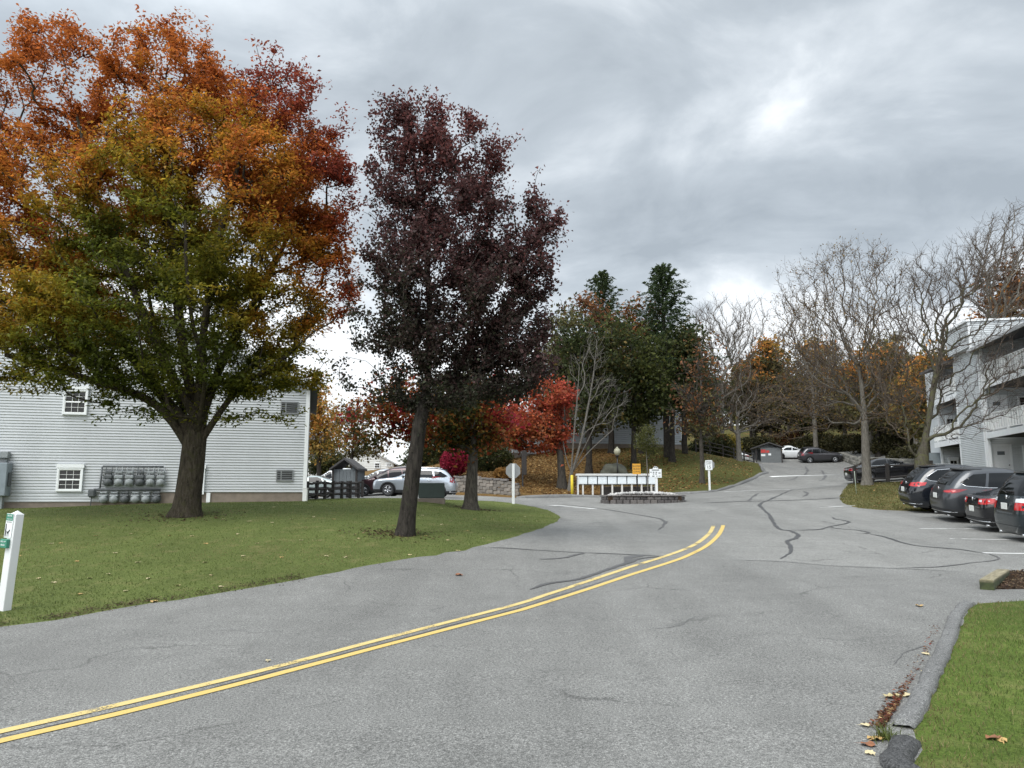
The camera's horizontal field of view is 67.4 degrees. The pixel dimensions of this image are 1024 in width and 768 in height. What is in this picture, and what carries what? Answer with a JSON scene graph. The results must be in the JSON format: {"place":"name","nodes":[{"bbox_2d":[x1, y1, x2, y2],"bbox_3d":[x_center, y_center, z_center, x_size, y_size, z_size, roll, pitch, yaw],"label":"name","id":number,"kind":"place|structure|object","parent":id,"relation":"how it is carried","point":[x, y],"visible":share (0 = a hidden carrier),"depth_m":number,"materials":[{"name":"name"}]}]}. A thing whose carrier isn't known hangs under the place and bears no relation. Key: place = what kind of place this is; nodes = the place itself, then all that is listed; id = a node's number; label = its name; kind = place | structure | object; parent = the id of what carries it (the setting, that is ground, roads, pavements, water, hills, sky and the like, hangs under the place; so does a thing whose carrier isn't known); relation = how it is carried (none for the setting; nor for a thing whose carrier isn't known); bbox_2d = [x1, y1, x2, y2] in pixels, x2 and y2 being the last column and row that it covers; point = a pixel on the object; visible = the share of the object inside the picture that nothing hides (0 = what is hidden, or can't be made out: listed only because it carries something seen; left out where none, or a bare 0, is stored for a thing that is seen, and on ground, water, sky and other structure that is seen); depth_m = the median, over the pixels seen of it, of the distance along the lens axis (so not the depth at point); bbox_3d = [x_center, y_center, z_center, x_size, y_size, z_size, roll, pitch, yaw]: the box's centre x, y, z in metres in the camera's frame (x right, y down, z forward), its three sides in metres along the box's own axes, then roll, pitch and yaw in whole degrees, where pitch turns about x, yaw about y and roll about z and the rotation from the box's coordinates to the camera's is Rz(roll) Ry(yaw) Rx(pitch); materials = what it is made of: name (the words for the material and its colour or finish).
{"place":"outdoors","nodes":[
{"label":"outdoors","id":0,"kind":"place"},
{"bbox_2d":[0,498,559,626],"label":"lawn","id":1,"kind":"structure","parent":0,"point":[106,534],"depth_m":15.42,"materials":[{"name":"green plant"}]},
{"bbox_2d":[0,511,23,610],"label":"sign post","id":2,"kind":"object","parent":1,"relation":"on","point":[10,544],"visible":0.98,"depth_m":10.54,"materials":[{"name":"white plastic"}]},
{"bbox_2d":[0,573,305,626],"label":"leaf litter","id":3,"kind":"object","parent":1,"relation":"on","point":[118,604],"visible":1,"depth_m":11.01,"materials":[{"name":"brown plant"}]},
{"bbox_2d":[0,282,318,508],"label":"apartment building","id":4,"kind":"structure","parent":1,"relation":"on","point":[57,450],"depth_m":29.23,"materials":[{"name":"grey"}]},
{"bbox_2d":[55,464,84,490],"bbox_3d":[-16.468,3.490,28.602,0.930,1.008,0.120,2,-9,-14],"label":"window","id":5,"kind":"structure","parent":4,"relation":"in","point":[69,477],"depth_m":28.59,"materials":[{"name":"white paint"}]},
{"bbox_2d":[62,385,89,414],"bbox_3d":[-16.488,0.611,29.017,0.893,1.096,0.120,2,-9,-14],"label":"window","id":6,"kind":"structure","parent":4,"relation":"in","point":[72,407],"depth_m":29.00,"materials":[{"name":"white paint"}]},
{"bbox_2d":[0,3,367,517],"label":"maple tree","id":7,"kind":"object","parent":1,"relation":"on","point":[65,277],"visible":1,"depth_m":18.84,"materials":[{"name":"orange plant"}]},
{"bbox_2d":[307,481,359,499],"bbox_3d":[-8.416,5.116,35.974,0.385,1.215,4.595,-3,-9,18],"label":"rail fence","id":8,"kind":"object","parent":1,"relation":"on","point":[341,488],"visible":0.84,"depth_m":36.20,"materials":[{"name":"brown wood"}]},
{"bbox_2d":[418,483,444,503],"bbox_3d":[-3.041,4.276,29.122,1.002,1.031,1.030,1,-8,-4],"label":"transformer box","id":9,"kind":"object","parent":1,"relation":"on","point":[432,492],"visible":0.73,"depth_m":28.70,"materials":[{"name":"green metal"}]},
{"bbox_2d":[330,358,550,510],"bbox_3d":[-2.566,1.766,27.448,7.936,5.610,4.380,0,-8,0],"label":"maple tree","id":10,"kind":"object","parent":1,"relation":"on","point":[474,420],"visible":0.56,"depth_m":27.10,"materials":[{"name":"red plant"}]},
{"bbox_2d":[323,84,572,536],"bbox_3d":[-1.387,-1.932,17.530,4.541,10.819,4.254,7,-11,-40],"label":"pear tree","id":11,"kind":"object","parent":1,"relation":"on","point":[430,220],"visible":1,"depth_m":17.23,"materials":[{"name":"purple plant"}]},
{"bbox_2d":[506,463,519,503],"bbox_3d":[0.055,4.454,33.576,0.638,1.954,0.125,1,-8,-8],"label":"stop sign","id":12,"kind":"object","parent":1,"relation":"on","point":[513,471],"visible":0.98,"depth_m":33.67,"materials":[{"name":"white metal"}]},
{"bbox_2d":[0,451,1023,767],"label":"road","id":13,"kind":"structure","parent":0,"point":[766,665],"depth_m":7.10,"materials":[{"name":"grey asphalt"}]},
{"bbox_2d":[0,574,622,736],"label":"crack seal","id":14,"kind":"object","parent":13,"relation":"on","point":[317,660],"visible":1,"depth_m":7.58,"materials":[{"name":"grey asphalt"}]},
{"bbox_2d":[0,526,714,732],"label":"road marking","id":15,"kind":"object","parent":13,"relation":"on","point":[43,721],"visible":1,"depth_m":7.36,"materials":[{"name":"yellow paint"}]},
{"bbox_2d":[0,525,724,742],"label":"road marking","id":16,"kind":"object","parent":13,"relation":"on","point":[100,717],"visible":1,"depth_m":7.11,"materials":[{"name":"yellow paint"}]},
{"bbox_2d":[531,556,658,588],"bbox_3d":[1.576,3.345,13.786,0.270,0.225,4.550,-6,-10,35],"label":"crack seal","id":17,"kind":"object","parent":13,"relation":"on","point":[606,569],"visible":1,"depth_m":13.44,"materials":[{"name":"black asphalt"}]},
{"bbox_2d":[515,462,768,497],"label":"kerb","id":18,"kind":"structure","parent":13,"relation":"on","point":[763,472],"depth_m":46.18,"materials":[{"name":"concrete"}]},
{"bbox_2d":[750,442,782,462],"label":"shed","id":19,"kind":"structure","parent":13,"relation":"on","point":[768,452],"depth_m":85.78,"materials":[{"name":"grey wood"}]},
{"bbox_2d":[797,447,842,462],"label":"parked car","id":20,"kind":"object","parent":13,"relation":"on","point":[809,454],"visible":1,"depth_m":84.30,"materials":[{"name":"grey paint"}]},
{"bbox_2d":[801,269,901,454],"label":"bare tree","id":21,"kind":"object","parent":13,"relation":"on","point":[871,437],"visible":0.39,"depth_m":87.81,"materials":[{"name":"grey plant"}]},
{"bbox_2d":[841,432,892,453],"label":"undergrowth","id":22,"kind":"object","parent":13,"relation":"on","point":[856,441],"visible":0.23,"depth_m":87.72,"materials":[{"name":"green plant"}]},
{"bbox_2d":[837,272,914,433],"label":"bare tree","id":23,"kind":"object","parent":13,"relation":"on","point":[889,339],"visible":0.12,"depth_m":91.03,"materials":[{"name":"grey plant"}]},
{"bbox_2d":[838,452,913,464],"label":"stone wall","id":24,"kind":"structure","parent":13,"relation":"on","point":[851,459],"depth_m":80.60,"materials":[{"name":"grey stone"}]},
{"bbox_2d":[868,717,913,743],"bbox_3d":[2.513,2.282,5.058,0.360,0.130,0.368,-5,-10,29],"label":"weed tuft","id":25,"kind":"object","parent":13,"relation":"on","point":[883,733],"visible":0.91,"depth_m":5.05,"materials":[{"name":"green plant"}]},
{"bbox_2d":[869,434,913,454],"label":"undergrowth","id":26,"kind":"object","parent":13,"relation":"on","point":[891,440],"visible":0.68,"depth_m":83.27,"materials":[{"name":"green plant"}]},
{"bbox_2d":[879,734,921,767],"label":"kerb","id":27,"kind":"structure","parent":13,"relation":"on","point":[901,751],"depth_m":4.66,"materials":[{"name":"concrete"}]},
{"bbox_2d":[864,625,940,726],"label":"leaf litter","id":28,"kind":"object","parent":13,"relation":"on","point":[888,713],"visible":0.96,"depth_m":5.73,"materials":[{"name":"brown plant"}]},
{"bbox_2d":[885,443,919,458],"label":"undergrowth","id":29,"kind":"object","parent":13,"relation":"on","point":[904,453],"visible":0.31,"depth_m":75.44,"materials":[{"name":"green plant"}]},
{"bbox_2d":[865,276,946,457],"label":"bare tree","id":30,"kind":"object","parent":13,"relation":"on","point":[911,359],"visible":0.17,"depth_m":80.51,"materials":[{"name":"grey plant"}]},
{"bbox_2d":[868,329,952,452],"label":"autumn tree","id":31,"kind":"object","parent":13,"relation":"on","point":[913,430],"visible":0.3,"depth_m":66.23,"materials":[{"name":"orange plant"}]},
{"bbox_2d":[893,600,975,728],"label":"kerb","id":32,"kind":"structure","parent":13,"relation":"on","point":[917,704],"depth_m":6.66,"materials":[{"name":"concrete"}]},
{"bbox_2d":[979,569,1009,589],"bbox_3d":[7.876,3.196,12.503,0.190,0.207,2.119,-6,-11,38],"label":"timber edging","id":33,"kind":"object","parent":13,"relation":"on","point":[993,580],"visible":0.88,"depth_m":11.97,"materials":[{"name":"beige wood"}]},
{"bbox_2d":[996,569,1023,588],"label":"mulch bed","id":34,"kind":"object","parent":13,"relation":"on","point":[1013,582],"visible":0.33,"depth_m":12.22,"materials":[{"name":"brown plant"}]},
{"bbox_2d":[0,0,1023,465],"label":"sky","id":35,"kind":"structure","parent":0,"point":[721,142],"materials":[{"name":"grey"}]},
{"bbox_2d":[319,423,921,497],"bbox_3d":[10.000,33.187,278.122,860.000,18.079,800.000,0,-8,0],"label":"hillside","id":36,"kind":"structure","parent":0,"point":[756,469],"depth_m":58.95,"materials":[{"name":"brown plant"}]},
{"bbox_2d":[306,370,347,475],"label":"autumn tree","id":37,"kind":"object","parent":36,"relation":"on","point":[319,427],"visible":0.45,"depth_m":67.44,"materials":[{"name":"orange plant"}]},
{"bbox_2d":[308,449,349,475],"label":"evergreen tree","id":38,"kind":"object","parent":36,"relation":"on","point":[325,466],"visible":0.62,"depth_m":80.80,"materials":[{"name":"green plant"}]},
{"bbox_2d":[324,394,398,468],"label":"autumn tree","id":39,"kind":"object","parent":36,"relation":"on","point":[357,451],"visible":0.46,"depth_m":75.82,"materials":[{"name":"orange plant"}]},
{"bbox_2d":[342,451,399,470],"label":"house","id":40,"kind":"structure","parent":36,"relation":"on","point":[383,463],"depth_m":103.64,"materials":[{"name":"white"}]},
{"bbox_2d":[393,426,450,467],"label":"autumn tree","id":41,"kind":"object","parent":36,"relation":"on","point":[435,453],"visible":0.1,"depth_m":59.41,"materials":[{"name":"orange plant"}]},
{"bbox_2d":[440,449,468,475],"bbox_3d":[-3.864,5.350,52.289,2.215,2.114,1.874,0,-8,0],"label":"shrub","id":42,"kind":"object","parent":36,"relation":"on","point":[447,462],"visible":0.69,"depth_m":51.78,"materials":[{"name":"red plant"}]},
{"bbox_2d":[454,474,519,495],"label":"retaining wall","id":43,"kind":"structure","parent":36,"relation":"on","point":[494,485],"depth_m":46.78,"materials":[{"name":"beige stone"}]},
{"bbox_2d":[478,445,513,471],"bbox_3d":[-1.464,5.203,54.322,3.338,2.463,2.298,0,-8,0],"label":"shrub","id":44,"kind":"object","parent":36,"relation":"on","point":[492,464],"visible":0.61,"depth_m":53.74,"materials":[{"name":"green plant"}]},
{"bbox_2d":[478,374,578,489],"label":"maple tree","id":45,"kind":"object","parent":36,"relation":"on","point":[552,438],"visible":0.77,"depth_m":50.41,"materials":[{"name":"red plant"}]},
{"bbox_2d":[521,297,585,454],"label":"evergreen tree","id":46,"kind":"object","parent":36,"relation":"on","point":[573,322],"visible":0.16,"depth_m":64.50,"materials":[{"name":"green plant"}]},
{"bbox_2d":[539,292,635,453],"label":"evergreen tree","id":47,"kind":"object","parent":36,"relation":"on","point":[611,448],"visible":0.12,"depth_m":66.22,"materials":[{"name":"green plant"}]},
{"bbox_2d":[560,327,632,490],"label":"bare tree","id":48,"kind":"object","parent":36,"relation":"on","point":[572,468],"visible":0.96,"depth_m":50.48,"materials":[{"name":"grey plant"}]},
{"bbox_2d":[546,308,656,473],"bbox_3d":[6.678,0.667,57.542,8.308,12.522,6.024,0,-8,0],"label":"evergreen tree","id":49,"kind":"object","parent":36,"relation":"on","point":[576,343],"visible":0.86,"depth_m":56.93,"materials":[{"name":"green plant"}]},
{"bbox_2d":[580,269,629,351],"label":"spruce tree","id":50,"kind":"object","parent":36,"relation":"on","point":[603,285],"visible":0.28,"depth_m":75.62,"materials":[{"name":"green plant"}]},
{"bbox_2d":[530,346,681,449],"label":"apartment building","id":51,"kind":"structure","parent":36,"relation":"on","point":[622,437],"depth_m":70.06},
{"bbox_2d":[463,447,752,494],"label":"leaf litter","id":52,"kind":"object","parent":36,"relation":"on","point":[519,460],"visible":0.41,"depth_m":56.72,"materials":[{"name":"brown plant"}]},
{"bbox_2d":[600,463,627,473],"bbox_3d":[7.563,6.430,57.123,2.151,1.136,1.669,0,-8,0],"label":"boulder","id":53,"kind":"object","parent":36,"relation":"on","point":[608,468],"visible":0.59,"depth_m":56.62,"materials":[{"name":"grey stone"}]},
{"bbox_2d":[575,474,654,494],"bbox_3d":[6.517,6.396,47.777,5.110,1.581,1.400,0,-8,0],"label":"mailbox shelter","id":54,"kind":"object","parent":36,"relation":"on","point":[606,490],"visible":0.45,"depth_m":47.72,"materials":[{"name":"white wood"}]},
{"bbox_2d":[566,290,671,453],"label":"russet tree","id":55,"kind":"object","parent":36,"relation":"on","point":[592,306],"visible":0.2,"depth_m":66.81,"materials":[{"name":"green plant"}]},
{"bbox_2d":[598,317,682,468],"bbox_3d":[10.029,0.637,59.480,6.799,12.191,5.889,0,-8,0],"label":"evergreen tree","id":56,"kind":"object","parent":36,"relation":"on","point":[657,386],"visible":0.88,"depth_m":58.81,"materials":[{"name":"green plant"}]},
{"bbox_2d":[619,262,732,456],"bbox_3d":[13.277,-2.222,64.549,10.078,16.705,10.197,-6,-10,37],"label":"spruce tree","id":57,"kind":"object","parent":36,"relation":"on","point":[661,290],"visible":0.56,"depth_m":64.82,"materials":[{"name":"green plant"}]},
{"bbox_2d":[640,315,723,461],"bbox_3d":[13.722,0.476,62.576,7.292,12.050,5.956,0,-8,0],"label":"evergreen tree","id":58,"kind":"object","parent":36,"relation":"on","point":[684,347],"visible":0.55,"depth_m":62.00,"materials":[{"name":"green plant"}]},
{"bbox_2d":[657,337,728,453],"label":"tree","id":59,"kind":"object","parent":36,"relation":"on","point":[684,444],"visible":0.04,"depth_m":66.83,"materials":[{"name":"green plant"}]},
{"bbox_2d":[659,319,740,483],"bbox_3d":[13.209,1.430,53.346,4.964,11.291,5.275,8,-11,-43],"label":"russet tree","id":60,"kind":"object","parent":36,"relation":"on","point":[699,408],"visible":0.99,"depth_m":52.65,"materials":[{"name":"brown plant"}]},
{"bbox_2d":[681,305,736,447],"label":"bare tree","id":61,"kind":"object","parent":36,"relation":"on","point":[706,318],"visible":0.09,"depth_m":91.87,"materials":[{"name":"grey plant"}]},
{"bbox_2d":[688,434,735,457],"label":"undergrowth","id":62,"kind":"object","parent":36,"relation":"on","point":[720,439],"visible":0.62,"depth_m":79.39,"materials":[{"name":"green plant"}]},
{"bbox_2d":[689,366,748,436],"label":"tree","id":63,"kind":"object","parent":36,"relation":"on","point":[727,399],"visible":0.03,"depth_m":95.86,"materials":[{"name":"brown plant"}]},
{"bbox_2d":[695,439,754,462],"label":"rail fence","id":64,"kind":"object","parent":36,"relation":"on","point":[722,453],"visible":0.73,"depth_m":75.78,"materials":[{"name":"brown wood"}]},
{"bbox_2d":[689,292,764,433],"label":"bare tree","id":65,"kind":"object","parent":36,"relation":"on","point":[734,336],"visible":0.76,"depth_m":93.14,"materials":[{"name":"grey plant"}]},
{"bbox_2d":[702,355,790,460],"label":"autumn tree","id":66,"kind":"object","parent":36,"relation":"on","point":[738,431],"visible":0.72,"depth_m":72.01,"materials":[{"name":"brown plant"}]},
{"bbox_2d":[724,295,787,437],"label":"bare tree","id":67,"kind":"object","parent":36,"relation":"on","point":[761,333],"visible":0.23,"depth_m":105.08,"materials":[{"name":"grey plant"}]},
{"bbox_2d":[741,434,777,454],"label":"undergrowth","id":68,"kind":"object","parent":36,"relation":"on","point":[755,441],"visible":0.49,"depth_m":92.46,"materials":[{"name":"green plant"}]},
{"bbox_2d":[726,373,798,436],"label":"tree","id":69,"kind":"object","parent":36,"relation":"on","point":[756,417],"visible":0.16,"depth_m":99.91,"materials":[{"name":"brown plant"}]},
{"bbox_2d":[725,333,810,433],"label":"autumn tree","id":70,"kind":"object","parent":36,"relation":"on","point":[765,365],"visible":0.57,"depth_m":97.72,"materials":[{"name":"brown plant"}]},
{"bbox_2d":[767,429,804,445],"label":"undergrowth","id":71,"kind":"object","parent":36,"relation":"on","point":[785,441],"visible":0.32,"depth_m":96.57,"materials":[{"name":"green plant"}]},
{"bbox_2d":[770,367,830,434],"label":"tree","id":72,"kind":"object","parent":36,"relation":"on","point":[804,419],"visible":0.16,"depth_m":97.40,"materials":[{"name":"orange plant"}]},
{"bbox_2d":[769,288,831,433],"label":"bare tree","id":73,"kind":"object","parent":36,"relation":"on","point":[796,338],"visible":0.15,"depth_m":105.45,"materials":[{"name":"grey plant"}]},
{"bbox_2d":[767,275,854,447],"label":"bare tree","id":74,"kind":"object","parent":36,"relation":"on","point":[815,438],"visible":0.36,"depth_m":93.51,"materials":[{"name":"grey plant"}]},
{"bbox_2d":[788,432,841,449],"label":"undergrowth","id":75,"kind":"object","parent":36,"relation":"on","point":[807,441],"visible":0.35,"depth_m":94.60,"materials":[{"name":"green plant"}]},
{"bbox_2d":[791,296,856,434],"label":"bare tree","id":76,"kind":"object","parent":36,"relation":"on","point":[827,357],"visible":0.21,"depth_m":98.33,"materials":[{"name":"grey plant"}]},
{"bbox_2d":[818,433,860,451],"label":"undergrowth","id":77,"kind":"object","parent":36,"relation":"on","point":[825,444],"visible":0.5,"depth_m":91.48,"materials":[{"name":"green plant"}]},
{"bbox_2d":[823,340,911,456],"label":"autumn tree","id":78,"kind":"object","parent":36,"relation":"on","point":[878,433],"visible":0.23,"depth_m":83.93,"materials":[{"name":"brown plant"}]},
{"bbox_2d":[919,317,1023,470],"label":"apartment building","id":79,"kind":"structure","parent":36,"relation":"on","point":[1002,446],"depth_m":43.10,"materials":[{"name":"pale grey siding"},{"name":"white paint"},{"name":"glass"}]},
{"bbox_2d":[986,395,1007,431],"bbox_3d":[26.948,1.675,42.619,1.080,2.150,0.060,-2,-8,11],"label":"door","id":80,"kind":"structure","parent":79,"relation":"in","point":[992,401],"depth_m":42.68,"materials":[{"name":"grey metal"}]},
{"bbox_2d":[991,444,1013,469],"bbox_3d":[26.943,4.383,42.199,1.080,2.150,0.110,-2,-8,11],"label":"door","id":81,"kind":"structure","parent":79,"relation":"in","point":[1002,457],"depth_m":42.26,"materials":[{"name":"white metal"}]},
{"bbox_2d":[940,198,1023,317],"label":"bare tree","id":82,"kind":"object","parent":36,"relation":"on","point":[1004,284],"visible":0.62,"depth_m":61.72,"materials":[{"name":"brown plant"}]},
{"bbox_2d":[945,246,1023,329],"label":"autumn tree","id":83,"kind":"object","parent":36,"relation":"on","point":[996,296],"visible":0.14,"depth_m":69.68,"materials":[{"name":"brown plant"}]},
{"bbox_2d":[309,467,1023,575],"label":"parking lot","id":84,"kind":"structure","parent":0,"point":[750,532],"depth_m":20.34,"materials":[{"name":"grey asphalt"}]},
{"bbox_2d":[329,458,366,497],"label":"shed","id":85,"kind":"structure","parent":84,"relation":"on","point":[355,474],"depth_m":46.20,"materials":[{"name":"grey wood"}]},
{"bbox_2d":[362,466,405,495],"bbox_3d":[-7.664,6.023,47.751,4.611,1.680,2.076,-3,-3,4],"label":"parked car","id":86,"kind":"object","parent":84,"relation":"on","point":[387,473],"visible":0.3,"depth_m":46.95,"materials":[{"name":"red paint"}]},
{"bbox_2d":[373,467,457,496],"bbox_3d":[-5.544,5.681,44.449,4.830,1.715,2.074,1,-9,2],"label":"parked car","id":87,"kind":"object","parent":84,"relation":"on","point":[393,486],"visible":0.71,"depth_m":43.61,"materials":[{"name":"silver paint"}]},
{"bbox_2d":[599,491,685,503],"bbox_3d":[6.103,5.367,35.901,4.000,0.721,2.922,-1,-8,4],"label":"stone planter","id":88,"kind":"object","parent":84,"relation":"on","point":[645,497],"visible":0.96,"depth_m":34.72,"materials":[{"name":"grey stone"}]},
{"bbox_2d":[628,419,662,491],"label":"young tree","id":89,"kind":"object","parent":88,"relation":"on","point":[645,445],"visible":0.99,"depth_m":36.51,"materials":[{"name":"green plant"}]},
{"bbox_2d":[758,490,800,558],"bbox_3d":[9.729,4.579,28.308,1.449,1.594,27.331,-3,-9,20],"label":"crack seal","id":90,"kind":"object","parent":84,"relation":"on","point":[790,546],"visible":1,"depth_m":20.55,"materials":[{"name":"black asphalt"}]},
{"bbox_2d":[844,458,913,481],"bbox_3d":[23.332,5.317,47.911,4.858,1.455,1.991,-5,-6,5],"label":"parked car","id":91,"kind":"object","parent":84,"relation":"on","point":[893,471],"visible":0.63,"depth_m":47.11,"materials":[{"name":"black paint"}]},
{"bbox_2d":[840,481,933,510],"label":"grass island","id":92,"kind":"structure","parent":84,"relation":"on","point":[874,501],"depth_m":32.06,"materials":[{"name":"plant"}]},
{"bbox_2d":[738,232,941,485],"bbox_3d":[17.217,-1.323,40.813,9.832,13.494,6.995,-4,-9,24],"label":"locust tree","id":93,"kind":"object","parent":92,"relation":"on","point":[866,478],"visible":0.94,"depth_m":40.32,"materials":[{"name":"grey plant"}]},
{"bbox_2d":[859,230,1023,468],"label":"twisted tree","id":94,"kind":"object","parent":92,"relation":"on","point":[921,455],"visible":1,"depth_m":36.42,"materials":[{"name":"brown plant"}]},
{"bbox_2d":[852,460,932,482],"bbox_3d":[22.478,5.394,45.324,4.491,1.720,0.254,-1,-8,8],"label":"rail fence","id":95,"kind":"object","parent":84,"relation":"on","point":[887,473],"visible":0.47,"depth_m":45.39,"materials":[{"name":"brown wood"}]},
{"bbox_2d":[898,463,968,513],"bbox_3d":[16.140,3.614,26.717,4.761,1.663,2.073,-1,-4,11],"label":"parked car","id":96,"kind":"object","parent":84,"relation":"on","point":[917,484],"visible":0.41,"depth_m":26.39,"materials":[{"name":"black paint"}]},
{"bbox_2d":[930,466,1015,517],"bbox_3d":[15.638,3.423,23.914,4.561,1.680,2.076,-1,-4,11],"label":"parked car","id":97,"kind":"object","parent":84,"relation":"on","point":[952,489],"visible":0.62,"depth_m":23.52,"materials":[{"name":"grey paint"}]},
{"bbox_2d":[965,487,1000,526],"bbox_3d":[15.383,3.340,21.292,4.858,1.455,1.991,-2,-5,11],"label":"parked car","id":98,"kind":"object","parent":84,"relation":"on","point":[979,507],"visible":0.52,"depth_m":21.33,"materials":[{"name":"black paint"}]},
{"bbox_2d":[994,471,1023,536],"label":"parked car","id":99,"kind":"object","parent":84,"relation":"on","point":[1009,509],"visible":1,"depth_m":18.88,"materials":[{"name":"black paint"}]},
{"bbox_2d":[911,598,1023,767],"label":"verge","id":100,"kind":"structure","parent":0,"point":[939,758],"depth_m":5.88,"materials":[{"name":"green plant"}]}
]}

